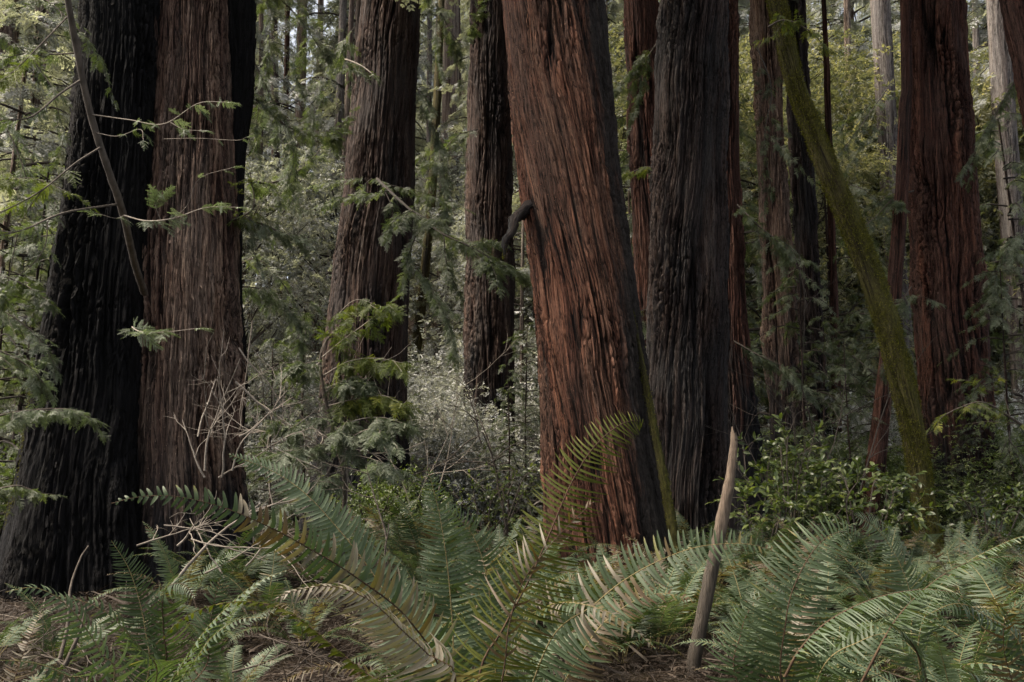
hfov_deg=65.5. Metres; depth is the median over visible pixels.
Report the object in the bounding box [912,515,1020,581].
sword fern
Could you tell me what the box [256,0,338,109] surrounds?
overhanging bough
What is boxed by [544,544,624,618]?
sword fern
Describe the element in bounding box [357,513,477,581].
sword fern
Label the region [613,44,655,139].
overhanging bough
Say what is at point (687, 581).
sword fern
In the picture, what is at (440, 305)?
overhanging bough
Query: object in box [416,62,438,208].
conifer tree
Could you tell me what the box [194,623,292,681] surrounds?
sword fern
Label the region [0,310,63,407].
overhanging bough
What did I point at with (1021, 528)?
sword fern
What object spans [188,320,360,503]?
bare stems
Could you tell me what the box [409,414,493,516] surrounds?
pale shrub
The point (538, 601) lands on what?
sword fern
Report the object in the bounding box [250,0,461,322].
conifer tree
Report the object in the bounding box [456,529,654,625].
sword fern
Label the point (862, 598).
sword fern
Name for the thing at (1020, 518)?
sword fern
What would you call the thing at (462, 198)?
broadleaf tree
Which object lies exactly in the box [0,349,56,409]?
overhanging bough
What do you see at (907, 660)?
sword fern
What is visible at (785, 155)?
overhanging bough
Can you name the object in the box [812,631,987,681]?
sword fern
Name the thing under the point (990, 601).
sword fern
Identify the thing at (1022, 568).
sword fern
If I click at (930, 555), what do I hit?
sword fern
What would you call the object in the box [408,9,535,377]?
conifer tree
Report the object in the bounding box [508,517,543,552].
sword fern
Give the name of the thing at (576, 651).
sword fern
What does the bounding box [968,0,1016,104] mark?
conifer tree
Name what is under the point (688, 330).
redwood tree
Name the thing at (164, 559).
sword fern
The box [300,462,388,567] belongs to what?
bare stems
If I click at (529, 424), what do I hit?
pale shrub
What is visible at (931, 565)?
sword fern
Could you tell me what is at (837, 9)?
conifer tree
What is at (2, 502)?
dark shrub
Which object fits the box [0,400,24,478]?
pale shrub
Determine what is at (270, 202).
broadleaf tree
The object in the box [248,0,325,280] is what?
conifer tree
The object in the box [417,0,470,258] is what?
conifer tree
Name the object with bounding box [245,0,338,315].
conifer tree
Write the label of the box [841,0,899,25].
conifer tree
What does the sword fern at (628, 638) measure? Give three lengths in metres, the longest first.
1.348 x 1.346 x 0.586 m
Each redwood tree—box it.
[0,0,421,601]
[298,0,531,535]
[462,0,523,517]
[501,0,680,579]
[623,0,749,347]
[646,0,733,547]
[726,0,771,534]
[745,0,1009,530]
[748,0,812,505]
[786,0,832,510]
[999,0,1023,126]
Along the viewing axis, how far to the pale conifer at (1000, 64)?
27.00 m
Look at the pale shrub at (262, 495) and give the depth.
16.25 m
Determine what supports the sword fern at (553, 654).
on the ground
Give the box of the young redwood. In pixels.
[254,292,428,606]
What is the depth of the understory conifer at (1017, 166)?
22.73 m
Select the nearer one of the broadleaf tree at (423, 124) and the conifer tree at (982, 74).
the conifer tree at (982, 74)
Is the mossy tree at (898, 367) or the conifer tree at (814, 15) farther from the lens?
the conifer tree at (814, 15)
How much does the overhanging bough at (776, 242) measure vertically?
2.017 m
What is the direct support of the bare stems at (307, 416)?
on the ground
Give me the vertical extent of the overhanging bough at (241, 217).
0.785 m
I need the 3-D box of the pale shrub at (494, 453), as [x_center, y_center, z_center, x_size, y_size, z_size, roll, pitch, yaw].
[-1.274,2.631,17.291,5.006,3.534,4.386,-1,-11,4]
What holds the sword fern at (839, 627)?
on the ground
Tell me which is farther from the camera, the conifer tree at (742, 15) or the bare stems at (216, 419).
the conifer tree at (742, 15)
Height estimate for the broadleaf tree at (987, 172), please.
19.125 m
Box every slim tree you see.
[34,0,40,205]
[256,2,263,403]
[280,3,289,350]
[312,0,323,364]
[407,0,444,393]
[424,12,431,363]
[459,0,462,350]
[821,0,842,489]
[843,0,856,431]
[858,0,912,535]
[972,1,979,75]
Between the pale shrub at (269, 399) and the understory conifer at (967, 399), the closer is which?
the understory conifer at (967, 399)
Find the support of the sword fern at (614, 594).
on the ground
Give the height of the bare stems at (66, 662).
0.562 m
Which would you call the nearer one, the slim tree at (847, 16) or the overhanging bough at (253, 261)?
the overhanging bough at (253, 261)
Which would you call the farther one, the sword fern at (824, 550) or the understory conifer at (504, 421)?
the understory conifer at (504, 421)
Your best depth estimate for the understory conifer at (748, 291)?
22.31 m
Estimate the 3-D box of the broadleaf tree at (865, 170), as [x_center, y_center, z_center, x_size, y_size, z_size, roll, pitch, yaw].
[9.033,-0.952,24.535,8.765,12.286,8.092,2,-10,-15]
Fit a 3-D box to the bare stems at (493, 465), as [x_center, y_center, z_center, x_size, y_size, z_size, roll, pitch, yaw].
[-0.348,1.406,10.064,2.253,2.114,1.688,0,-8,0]
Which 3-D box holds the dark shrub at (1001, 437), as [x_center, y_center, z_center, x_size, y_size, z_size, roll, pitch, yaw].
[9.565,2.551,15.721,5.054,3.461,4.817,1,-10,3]
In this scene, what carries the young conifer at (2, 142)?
on the ground
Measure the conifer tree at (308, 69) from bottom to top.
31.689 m
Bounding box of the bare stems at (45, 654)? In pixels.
[5,582,146,681]
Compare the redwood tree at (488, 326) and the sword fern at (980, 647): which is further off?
the redwood tree at (488, 326)
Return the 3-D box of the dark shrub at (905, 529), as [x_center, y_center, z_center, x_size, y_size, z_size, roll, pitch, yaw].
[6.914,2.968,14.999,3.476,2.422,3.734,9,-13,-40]
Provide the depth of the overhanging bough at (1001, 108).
15.22 m
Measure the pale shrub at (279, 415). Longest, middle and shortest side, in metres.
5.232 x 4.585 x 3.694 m
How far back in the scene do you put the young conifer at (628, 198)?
22.56 m
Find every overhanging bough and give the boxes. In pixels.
[0,32,72,170]
[0,111,64,272]
[0,168,98,212]
[0,273,64,321]
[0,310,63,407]
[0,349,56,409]
[0,406,110,443]
[0,469,63,517]
[1,0,117,109]
[226,162,280,233]
[236,216,316,282]
[242,254,314,341]
[242,279,313,360]
[245,105,360,248]
[249,93,352,202]
[254,63,319,222]
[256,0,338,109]
[300,27,360,179]
[413,263,463,373]
[414,129,477,227]
[415,87,455,250]
[419,0,490,90]
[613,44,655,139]
[622,166,651,183]
[733,204,827,309]
[733,340,820,413]
[739,40,820,226]
[753,10,845,57]
[832,88,892,177]
[832,190,913,263]
[852,286,945,402]
[924,366,1023,435]
[955,82,1017,192]
[976,231,1023,333]
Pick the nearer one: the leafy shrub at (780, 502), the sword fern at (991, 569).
the sword fern at (991, 569)
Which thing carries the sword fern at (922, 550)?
on the ground
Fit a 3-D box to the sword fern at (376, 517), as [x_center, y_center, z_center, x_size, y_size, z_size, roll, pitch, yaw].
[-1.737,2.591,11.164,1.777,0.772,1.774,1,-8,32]
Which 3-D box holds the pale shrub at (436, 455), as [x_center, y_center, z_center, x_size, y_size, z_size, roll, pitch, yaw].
[-1.515,2.677,16.224,4.895,3.412,4.982,9,-11,-41]
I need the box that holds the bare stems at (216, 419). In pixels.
[166,332,329,477]
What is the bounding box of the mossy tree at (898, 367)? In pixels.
[765,0,945,564]
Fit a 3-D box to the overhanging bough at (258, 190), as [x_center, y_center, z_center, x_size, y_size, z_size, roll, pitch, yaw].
[-2.986,-2.389,11.452,1.522,2.348,1.354,0,-8,0]
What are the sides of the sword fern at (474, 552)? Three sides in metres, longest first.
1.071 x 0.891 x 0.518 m
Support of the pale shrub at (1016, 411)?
on the ground
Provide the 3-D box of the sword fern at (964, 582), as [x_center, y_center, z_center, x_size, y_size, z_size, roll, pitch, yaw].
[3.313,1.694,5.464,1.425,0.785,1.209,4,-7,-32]
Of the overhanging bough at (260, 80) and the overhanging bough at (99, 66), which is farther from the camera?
the overhanging bough at (260, 80)
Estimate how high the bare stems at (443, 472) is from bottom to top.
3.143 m
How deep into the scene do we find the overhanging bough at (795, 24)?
10.71 m
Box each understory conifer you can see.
[0,164,64,528]
[0,172,64,463]
[0,231,46,520]
[0,261,49,475]
[244,337,313,545]
[246,300,351,535]
[470,364,542,532]
[473,321,541,530]
[617,115,632,252]
[640,309,646,346]
[739,117,892,494]
[740,158,797,451]
[745,136,916,427]
[750,259,861,515]
[750,332,788,447]
[782,316,874,510]
[807,337,903,530]
[819,275,913,492]
[936,269,1023,528]
[939,357,1018,535]
[975,111,1023,408]
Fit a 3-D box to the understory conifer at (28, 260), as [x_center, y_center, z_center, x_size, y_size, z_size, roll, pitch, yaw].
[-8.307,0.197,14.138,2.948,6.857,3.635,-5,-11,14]
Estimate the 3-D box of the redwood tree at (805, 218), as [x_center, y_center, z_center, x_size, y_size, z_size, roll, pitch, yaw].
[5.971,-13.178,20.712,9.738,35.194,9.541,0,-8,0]
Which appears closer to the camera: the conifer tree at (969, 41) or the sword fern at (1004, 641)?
the sword fern at (1004, 641)
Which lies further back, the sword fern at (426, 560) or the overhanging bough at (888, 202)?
the overhanging bough at (888, 202)
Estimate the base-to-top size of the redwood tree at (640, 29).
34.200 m
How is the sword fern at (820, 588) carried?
on the ground
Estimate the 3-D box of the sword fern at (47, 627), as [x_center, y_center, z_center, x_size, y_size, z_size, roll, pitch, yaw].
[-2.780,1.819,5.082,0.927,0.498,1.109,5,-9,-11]
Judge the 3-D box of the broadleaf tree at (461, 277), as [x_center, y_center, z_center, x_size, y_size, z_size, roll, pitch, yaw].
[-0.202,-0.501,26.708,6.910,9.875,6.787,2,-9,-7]
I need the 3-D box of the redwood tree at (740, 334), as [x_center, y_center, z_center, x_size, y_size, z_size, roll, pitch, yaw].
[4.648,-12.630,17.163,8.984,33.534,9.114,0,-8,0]
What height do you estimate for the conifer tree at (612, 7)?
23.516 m
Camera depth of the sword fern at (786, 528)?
7.58 m
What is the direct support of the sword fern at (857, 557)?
on the ground
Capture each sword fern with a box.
[0,584,147,681]
[0,605,90,654]
[0,609,85,681]
[1,583,141,666]
[58,540,286,681]
[88,521,256,610]
[111,453,498,681]
[125,574,293,654]
[127,522,283,595]
[174,522,292,590]
[184,541,339,632]
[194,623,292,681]
[224,577,376,652]
[238,539,304,586]
[253,529,399,595]
[254,518,313,559]
[275,512,384,572]
[283,589,552,681]
[327,505,393,550]
[331,498,423,548]
[340,569,522,668]
[344,542,498,618]
[345,583,454,636]
[349,497,496,578]
[353,513,453,573]
[355,542,539,634]
[356,468,654,681]
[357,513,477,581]
[366,492,500,567]
[366,508,413,557]
[368,579,546,670]
[369,530,431,548]
[371,618,605,681]
[385,507,457,533]
[397,557,449,604]
[399,497,483,551]
[411,526,518,607]
[425,515,575,583]
[438,557,587,644]
[441,516,511,545]
[441,537,491,573]
[441,565,574,609]
[443,411,643,681]
[447,561,686,673]
[448,536,623,595]
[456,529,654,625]
[462,536,588,610]
[471,512,540,559]
[475,525,545,564]
[476,516,621,582]
[479,616,599,681]
[483,503,542,547]
[502,526,786,681]
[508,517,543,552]
[528,572,715,663]
[530,577,686,652]
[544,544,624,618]
[561,546,719,609]
[564,543,689,614]
[568,529,663,585]
[575,537,750,654]
[584,572,719,643]
[593,535,752,593]
[614,536,687,590]
[629,535,760,639]
[647,556,719,611]
[662,523,784,588]
[664,533,727,568]
[666,550,756,618]
[669,518,796,578]
[670,585,896,681]
[675,511,735,558]
[675,568,825,651]
[676,513,735,561]
[677,553,802,595]
[681,528,760,579]
[681,551,845,621]
[698,532,747,564]
[703,513,916,681]
[704,503,850,584]
[704,509,808,572]
[712,565,985,681]
[718,522,910,615]
[725,617,931,681]
[727,510,816,549]
[735,517,875,573]
[740,514,873,581]
[749,517,908,588]
[754,544,900,639]
[764,511,872,542]
[765,514,860,549]
[772,524,985,646]
[784,557,1022,681]
[800,530,895,586]
[803,543,920,607]
[803,589,968,673]
[810,561,984,628]
[812,584,1023,681]
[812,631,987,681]
[819,520,940,566]
[822,518,941,550]
[836,522,958,575]
[841,550,965,594]
[841,553,1023,681]
[842,545,977,602]
[854,511,1023,680]
[856,519,986,595]
[864,527,952,563]
[865,532,974,592]
[867,618,1019,681]
[869,531,1023,643]
[905,530,1021,592]
[909,537,1023,609]
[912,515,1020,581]
[912,524,996,558]
[927,517,1023,592]
[928,595,1023,681]
[930,521,1023,568]
[932,526,1023,625]
[933,532,1023,634]
[951,497,1023,541]
[953,549,1023,589]
[964,523,1023,566]
[974,519,1023,564]
[974,529,1023,579]
[978,674,1014,681]
[984,504,1023,543]
[987,540,1023,596]
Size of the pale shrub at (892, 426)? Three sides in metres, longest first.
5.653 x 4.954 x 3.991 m
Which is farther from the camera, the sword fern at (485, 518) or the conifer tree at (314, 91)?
the conifer tree at (314, 91)
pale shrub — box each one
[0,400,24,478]
[243,409,316,524]
[244,335,415,496]
[244,382,318,514]
[245,403,316,490]
[307,366,541,525]
[307,391,539,534]
[313,290,540,499]
[407,340,539,493]
[407,362,542,508]
[408,313,540,506]
[409,381,543,528]
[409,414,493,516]
[430,375,543,512]
[768,380,910,507]
[902,379,1023,503]
[995,389,1023,480]
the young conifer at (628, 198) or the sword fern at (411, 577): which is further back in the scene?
the young conifer at (628, 198)
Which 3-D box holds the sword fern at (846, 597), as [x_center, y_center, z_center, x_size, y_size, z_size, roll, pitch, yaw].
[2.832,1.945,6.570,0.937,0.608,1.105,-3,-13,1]
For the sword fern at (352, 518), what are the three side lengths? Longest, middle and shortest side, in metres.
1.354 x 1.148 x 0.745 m
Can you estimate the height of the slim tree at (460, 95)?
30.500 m
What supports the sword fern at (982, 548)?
on the ground
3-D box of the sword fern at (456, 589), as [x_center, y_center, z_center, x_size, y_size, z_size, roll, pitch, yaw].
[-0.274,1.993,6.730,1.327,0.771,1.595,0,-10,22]
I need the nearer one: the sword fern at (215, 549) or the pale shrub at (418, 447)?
the sword fern at (215, 549)
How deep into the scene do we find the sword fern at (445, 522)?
10.15 m
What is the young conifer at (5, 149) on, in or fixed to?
on the ground
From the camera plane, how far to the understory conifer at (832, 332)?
16.29 m
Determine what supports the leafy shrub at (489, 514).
on the ground
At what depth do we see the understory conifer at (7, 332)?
12.66 m
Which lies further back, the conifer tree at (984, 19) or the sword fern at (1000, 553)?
the conifer tree at (984, 19)
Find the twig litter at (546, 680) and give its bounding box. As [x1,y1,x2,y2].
[0,523,1023,681]
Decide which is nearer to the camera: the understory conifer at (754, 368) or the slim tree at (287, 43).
the understory conifer at (754, 368)
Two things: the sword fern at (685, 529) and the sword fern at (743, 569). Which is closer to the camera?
the sword fern at (743, 569)
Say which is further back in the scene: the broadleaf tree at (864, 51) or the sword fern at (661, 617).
the broadleaf tree at (864, 51)
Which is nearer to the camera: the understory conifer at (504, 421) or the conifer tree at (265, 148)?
the understory conifer at (504, 421)
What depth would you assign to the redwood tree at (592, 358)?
9.12 m
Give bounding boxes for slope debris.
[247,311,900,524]
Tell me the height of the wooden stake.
1.564 m
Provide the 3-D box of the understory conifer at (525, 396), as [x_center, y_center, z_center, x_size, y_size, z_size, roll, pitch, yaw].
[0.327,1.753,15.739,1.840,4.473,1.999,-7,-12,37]
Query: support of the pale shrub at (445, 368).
on the ground
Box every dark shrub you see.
[0,439,19,531]
[302,451,476,552]
[762,424,908,534]
[765,411,960,533]
[809,438,986,537]
[888,378,1023,528]
[932,409,1023,536]
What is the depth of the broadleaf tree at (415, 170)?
54.61 m
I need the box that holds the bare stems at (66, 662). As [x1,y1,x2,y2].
[58,545,88,665]
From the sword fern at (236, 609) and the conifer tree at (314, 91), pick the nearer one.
the sword fern at (236, 609)
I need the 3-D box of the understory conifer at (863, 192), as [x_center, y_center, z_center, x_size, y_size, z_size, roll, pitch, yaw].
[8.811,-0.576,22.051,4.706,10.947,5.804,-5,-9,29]
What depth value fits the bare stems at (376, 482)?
7.14 m
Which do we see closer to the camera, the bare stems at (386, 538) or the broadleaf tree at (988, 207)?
the bare stems at (386, 538)
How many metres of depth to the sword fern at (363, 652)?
5.20 m
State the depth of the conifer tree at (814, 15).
60.07 m
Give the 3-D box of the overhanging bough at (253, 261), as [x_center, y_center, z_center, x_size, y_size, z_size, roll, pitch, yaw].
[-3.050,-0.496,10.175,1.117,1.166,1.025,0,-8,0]
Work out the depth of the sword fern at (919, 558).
7.33 m
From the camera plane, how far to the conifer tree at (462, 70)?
63.34 m
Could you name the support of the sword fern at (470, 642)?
on the ground
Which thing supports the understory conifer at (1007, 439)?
on the ground
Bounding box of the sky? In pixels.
[22,0,985,284]
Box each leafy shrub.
[417,449,542,559]
[705,468,800,583]
[713,413,848,577]
[789,456,944,573]
[923,471,1023,555]
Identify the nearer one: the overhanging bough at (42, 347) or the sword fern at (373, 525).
the overhanging bough at (42, 347)
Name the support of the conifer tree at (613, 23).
on the ground
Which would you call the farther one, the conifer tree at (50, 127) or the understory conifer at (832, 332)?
the conifer tree at (50, 127)
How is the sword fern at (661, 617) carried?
on the ground
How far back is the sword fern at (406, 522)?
11.06 m
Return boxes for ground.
[0,260,1023,681]
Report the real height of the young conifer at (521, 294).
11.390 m
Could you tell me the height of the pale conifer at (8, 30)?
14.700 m
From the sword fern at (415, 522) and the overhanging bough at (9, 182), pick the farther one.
the sword fern at (415, 522)
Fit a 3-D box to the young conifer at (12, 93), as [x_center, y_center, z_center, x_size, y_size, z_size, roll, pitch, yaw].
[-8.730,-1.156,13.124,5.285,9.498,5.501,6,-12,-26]
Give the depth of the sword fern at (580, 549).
7.72 m
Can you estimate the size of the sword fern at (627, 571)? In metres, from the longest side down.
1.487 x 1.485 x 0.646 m
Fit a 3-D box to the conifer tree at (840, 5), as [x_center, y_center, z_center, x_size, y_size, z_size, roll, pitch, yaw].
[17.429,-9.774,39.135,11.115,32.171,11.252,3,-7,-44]
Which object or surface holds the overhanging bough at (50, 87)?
attached to the redwood tree at (144, 290)
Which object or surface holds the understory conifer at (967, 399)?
on the ground
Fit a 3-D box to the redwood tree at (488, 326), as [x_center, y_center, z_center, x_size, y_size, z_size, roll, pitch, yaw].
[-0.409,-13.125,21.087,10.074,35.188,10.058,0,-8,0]
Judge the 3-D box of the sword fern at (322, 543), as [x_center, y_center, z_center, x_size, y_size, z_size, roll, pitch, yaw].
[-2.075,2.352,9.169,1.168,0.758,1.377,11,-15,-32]
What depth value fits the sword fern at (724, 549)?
8.76 m
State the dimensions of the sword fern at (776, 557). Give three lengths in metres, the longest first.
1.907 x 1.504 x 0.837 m
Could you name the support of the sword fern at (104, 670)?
on the ground
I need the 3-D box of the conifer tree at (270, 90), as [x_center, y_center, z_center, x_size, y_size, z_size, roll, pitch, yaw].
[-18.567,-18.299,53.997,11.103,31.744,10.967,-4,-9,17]
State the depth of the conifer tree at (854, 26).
33.41 m
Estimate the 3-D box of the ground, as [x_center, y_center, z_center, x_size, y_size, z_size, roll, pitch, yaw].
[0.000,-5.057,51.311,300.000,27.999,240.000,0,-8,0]
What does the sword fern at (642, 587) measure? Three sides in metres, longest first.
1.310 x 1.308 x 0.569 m
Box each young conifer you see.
[0,0,75,464]
[0,96,46,433]
[0,126,68,407]
[0,129,67,467]
[262,64,345,307]
[449,135,540,486]
[526,129,632,427]
[740,153,800,455]
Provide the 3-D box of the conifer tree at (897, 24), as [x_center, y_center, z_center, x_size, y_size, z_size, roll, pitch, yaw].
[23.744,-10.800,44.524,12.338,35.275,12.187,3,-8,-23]
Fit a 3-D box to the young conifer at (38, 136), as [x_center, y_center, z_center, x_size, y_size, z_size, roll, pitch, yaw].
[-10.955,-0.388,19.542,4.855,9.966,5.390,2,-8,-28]
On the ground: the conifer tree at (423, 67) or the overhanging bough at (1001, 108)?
the conifer tree at (423, 67)
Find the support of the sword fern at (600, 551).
on the ground
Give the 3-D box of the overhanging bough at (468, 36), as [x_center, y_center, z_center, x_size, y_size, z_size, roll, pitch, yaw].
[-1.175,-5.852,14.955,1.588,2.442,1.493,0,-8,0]
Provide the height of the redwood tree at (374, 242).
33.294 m
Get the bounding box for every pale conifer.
[0,0,19,407]
[270,15,280,359]
[291,0,306,363]
[320,0,346,350]
[340,0,354,195]
[432,0,458,384]
[870,0,914,439]
[986,0,1023,436]
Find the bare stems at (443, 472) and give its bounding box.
[333,313,530,504]
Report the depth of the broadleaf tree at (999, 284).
31.71 m
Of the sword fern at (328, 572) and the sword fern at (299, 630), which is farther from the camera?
the sword fern at (328, 572)
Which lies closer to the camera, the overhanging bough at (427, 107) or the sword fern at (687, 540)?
the sword fern at (687, 540)
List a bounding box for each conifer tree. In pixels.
[0,0,78,378]
[19,0,77,129]
[20,0,77,320]
[28,0,71,128]
[28,0,77,129]
[242,0,321,407]
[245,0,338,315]
[248,0,308,199]
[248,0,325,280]
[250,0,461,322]
[250,7,296,282]
[267,60,294,254]
[287,0,354,279]
[289,33,333,158]
[291,33,345,224]
[311,0,469,318]
[322,0,355,112]
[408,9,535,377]
[415,0,466,239]
[416,18,432,175]
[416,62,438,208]
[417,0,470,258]
[418,4,468,207]
[460,10,469,143]
[605,0,619,82]
[605,0,626,149]
[607,0,659,143]
[738,0,748,45]
[738,0,749,53]
[791,0,892,441]
[806,0,900,78]
[807,3,835,73]
[809,1,900,78]
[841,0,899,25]
[857,0,990,105]
[890,0,988,80]
[967,0,1023,411]
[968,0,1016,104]
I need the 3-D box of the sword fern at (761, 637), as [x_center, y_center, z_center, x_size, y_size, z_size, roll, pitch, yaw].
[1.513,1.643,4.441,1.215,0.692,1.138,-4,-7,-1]
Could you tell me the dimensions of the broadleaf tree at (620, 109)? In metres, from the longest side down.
14.599 x 9.864 x 9.489 m
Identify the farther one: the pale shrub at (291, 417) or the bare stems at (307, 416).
the pale shrub at (291, 417)
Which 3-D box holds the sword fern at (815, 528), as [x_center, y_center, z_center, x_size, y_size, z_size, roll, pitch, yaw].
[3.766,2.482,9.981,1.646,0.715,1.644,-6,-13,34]
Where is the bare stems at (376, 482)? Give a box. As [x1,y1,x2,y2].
[285,442,442,555]
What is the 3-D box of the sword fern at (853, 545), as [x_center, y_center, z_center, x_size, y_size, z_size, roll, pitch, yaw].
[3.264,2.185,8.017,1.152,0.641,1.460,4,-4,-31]
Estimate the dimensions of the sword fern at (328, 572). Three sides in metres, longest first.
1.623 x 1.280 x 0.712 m
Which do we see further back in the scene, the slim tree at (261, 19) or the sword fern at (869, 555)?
the slim tree at (261, 19)
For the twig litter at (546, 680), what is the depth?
5.32 m
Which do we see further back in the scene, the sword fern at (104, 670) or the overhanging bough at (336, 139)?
the overhanging bough at (336, 139)
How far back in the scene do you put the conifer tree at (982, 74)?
29.29 m
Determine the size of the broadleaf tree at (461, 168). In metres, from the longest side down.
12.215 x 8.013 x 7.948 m
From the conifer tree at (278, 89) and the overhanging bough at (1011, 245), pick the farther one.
the conifer tree at (278, 89)
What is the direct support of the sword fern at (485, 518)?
on the ground
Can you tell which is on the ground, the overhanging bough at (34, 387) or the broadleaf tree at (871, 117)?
the broadleaf tree at (871, 117)
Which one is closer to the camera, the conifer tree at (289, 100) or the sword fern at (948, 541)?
the sword fern at (948, 541)
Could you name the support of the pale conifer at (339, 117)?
on the ground
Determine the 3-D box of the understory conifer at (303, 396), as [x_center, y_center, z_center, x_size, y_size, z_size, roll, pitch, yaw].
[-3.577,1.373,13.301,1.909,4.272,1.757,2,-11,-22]
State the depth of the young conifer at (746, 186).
24.52 m
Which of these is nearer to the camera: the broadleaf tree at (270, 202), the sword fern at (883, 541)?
the sword fern at (883, 541)
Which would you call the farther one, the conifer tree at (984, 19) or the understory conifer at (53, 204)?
the conifer tree at (984, 19)
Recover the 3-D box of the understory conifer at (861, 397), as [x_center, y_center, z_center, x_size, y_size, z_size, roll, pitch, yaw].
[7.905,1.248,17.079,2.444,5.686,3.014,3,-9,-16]
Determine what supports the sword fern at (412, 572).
on the ground
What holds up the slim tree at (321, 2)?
on the ground
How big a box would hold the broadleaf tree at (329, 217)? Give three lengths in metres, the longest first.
11.268 x 7.392 x 7.332 m
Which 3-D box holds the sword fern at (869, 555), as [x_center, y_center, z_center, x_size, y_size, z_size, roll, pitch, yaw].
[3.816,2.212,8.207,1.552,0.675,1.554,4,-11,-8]
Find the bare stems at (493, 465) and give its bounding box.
[401,368,539,538]
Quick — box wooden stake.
[686,427,737,675]
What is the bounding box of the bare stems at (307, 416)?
[238,340,412,491]
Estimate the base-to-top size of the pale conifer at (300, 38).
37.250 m
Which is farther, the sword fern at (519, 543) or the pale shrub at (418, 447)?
the pale shrub at (418, 447)
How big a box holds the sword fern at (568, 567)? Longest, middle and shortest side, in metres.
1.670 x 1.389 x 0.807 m
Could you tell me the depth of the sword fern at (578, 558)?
8.08 m
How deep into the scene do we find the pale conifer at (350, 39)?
30.74 m
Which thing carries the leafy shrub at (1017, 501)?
on the ground
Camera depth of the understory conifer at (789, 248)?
18.95 m
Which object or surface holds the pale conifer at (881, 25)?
on the ground
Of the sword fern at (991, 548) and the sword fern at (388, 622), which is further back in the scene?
the sword fern at (991, 548)
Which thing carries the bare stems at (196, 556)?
on the ground
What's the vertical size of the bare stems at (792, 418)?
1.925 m
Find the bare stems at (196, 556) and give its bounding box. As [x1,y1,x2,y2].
[136,462,334,601]
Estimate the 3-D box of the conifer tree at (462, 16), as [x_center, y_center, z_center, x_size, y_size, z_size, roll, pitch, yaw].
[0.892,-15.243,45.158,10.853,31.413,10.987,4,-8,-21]
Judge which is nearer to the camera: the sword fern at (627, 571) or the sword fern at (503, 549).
the sword fern at (627, 571)
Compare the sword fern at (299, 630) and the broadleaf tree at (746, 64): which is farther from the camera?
the broadleaf tree at (746, 64)
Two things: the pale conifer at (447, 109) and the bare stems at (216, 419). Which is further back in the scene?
the pale conifer at (447, 109)
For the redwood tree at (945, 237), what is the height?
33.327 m
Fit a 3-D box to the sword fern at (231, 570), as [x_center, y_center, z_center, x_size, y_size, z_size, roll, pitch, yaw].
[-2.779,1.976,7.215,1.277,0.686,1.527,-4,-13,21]
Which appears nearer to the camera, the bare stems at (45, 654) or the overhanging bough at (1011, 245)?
the bare stems at (45, 654)
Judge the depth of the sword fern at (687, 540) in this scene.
10.25 m
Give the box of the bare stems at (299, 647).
[232,599,364,679]
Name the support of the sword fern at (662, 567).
on the ground
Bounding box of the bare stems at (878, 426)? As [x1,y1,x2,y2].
[729,248,943,501]
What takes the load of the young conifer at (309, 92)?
on the ground
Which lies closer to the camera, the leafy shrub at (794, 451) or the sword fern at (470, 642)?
the sword fern at (470, 642)
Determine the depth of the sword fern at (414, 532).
8.60 m
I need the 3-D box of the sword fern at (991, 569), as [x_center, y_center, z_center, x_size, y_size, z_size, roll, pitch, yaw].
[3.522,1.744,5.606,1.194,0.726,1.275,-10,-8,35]
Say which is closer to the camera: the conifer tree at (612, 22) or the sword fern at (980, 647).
the sword fern at (980, 647)
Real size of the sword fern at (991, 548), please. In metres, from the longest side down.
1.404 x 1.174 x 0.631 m
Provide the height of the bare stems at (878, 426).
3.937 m
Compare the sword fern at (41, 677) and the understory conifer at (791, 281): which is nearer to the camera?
the sword fern at (41, 677)
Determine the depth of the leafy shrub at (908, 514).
8.59 m
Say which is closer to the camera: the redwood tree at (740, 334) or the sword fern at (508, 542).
the sword fern at (508, 542)
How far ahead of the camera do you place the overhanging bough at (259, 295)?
9.91 m
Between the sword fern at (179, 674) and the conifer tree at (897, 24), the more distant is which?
the conifer tree at (897, 24)
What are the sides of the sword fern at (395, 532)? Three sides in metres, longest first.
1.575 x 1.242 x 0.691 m
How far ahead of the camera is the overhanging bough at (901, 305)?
14.04 m
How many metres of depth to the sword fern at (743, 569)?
6.95 m
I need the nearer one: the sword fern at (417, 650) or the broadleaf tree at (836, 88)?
the sword fern at (417, 650)
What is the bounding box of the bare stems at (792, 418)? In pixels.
[691,352,846,487]
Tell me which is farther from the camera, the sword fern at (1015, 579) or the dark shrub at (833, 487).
the dark shrub at (833, 487)
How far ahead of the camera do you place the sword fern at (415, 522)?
9.49 m
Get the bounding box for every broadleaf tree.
[242,138,343,481]
[245,125,449,420]
[306,84,425,296]
[407,118,513,372]
[410,84,466,282]
[413,181,536,404]
[419,147,533,337]
[425,147,534,371]
[462,24,759,359]
[739,4,909,428]
[739,14,997,440]
[739,37,839,378]
[739,115,917,474]
[742,46,993,387]
[747,63,1007,440]
[751,38,1023,431]
[822,36,1023,423]
[847,68,1023,413]
[865,1,990,107]
[977,164,1009,402]
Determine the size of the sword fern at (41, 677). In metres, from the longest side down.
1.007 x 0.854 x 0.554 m
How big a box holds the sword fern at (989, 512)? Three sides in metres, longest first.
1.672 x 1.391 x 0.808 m

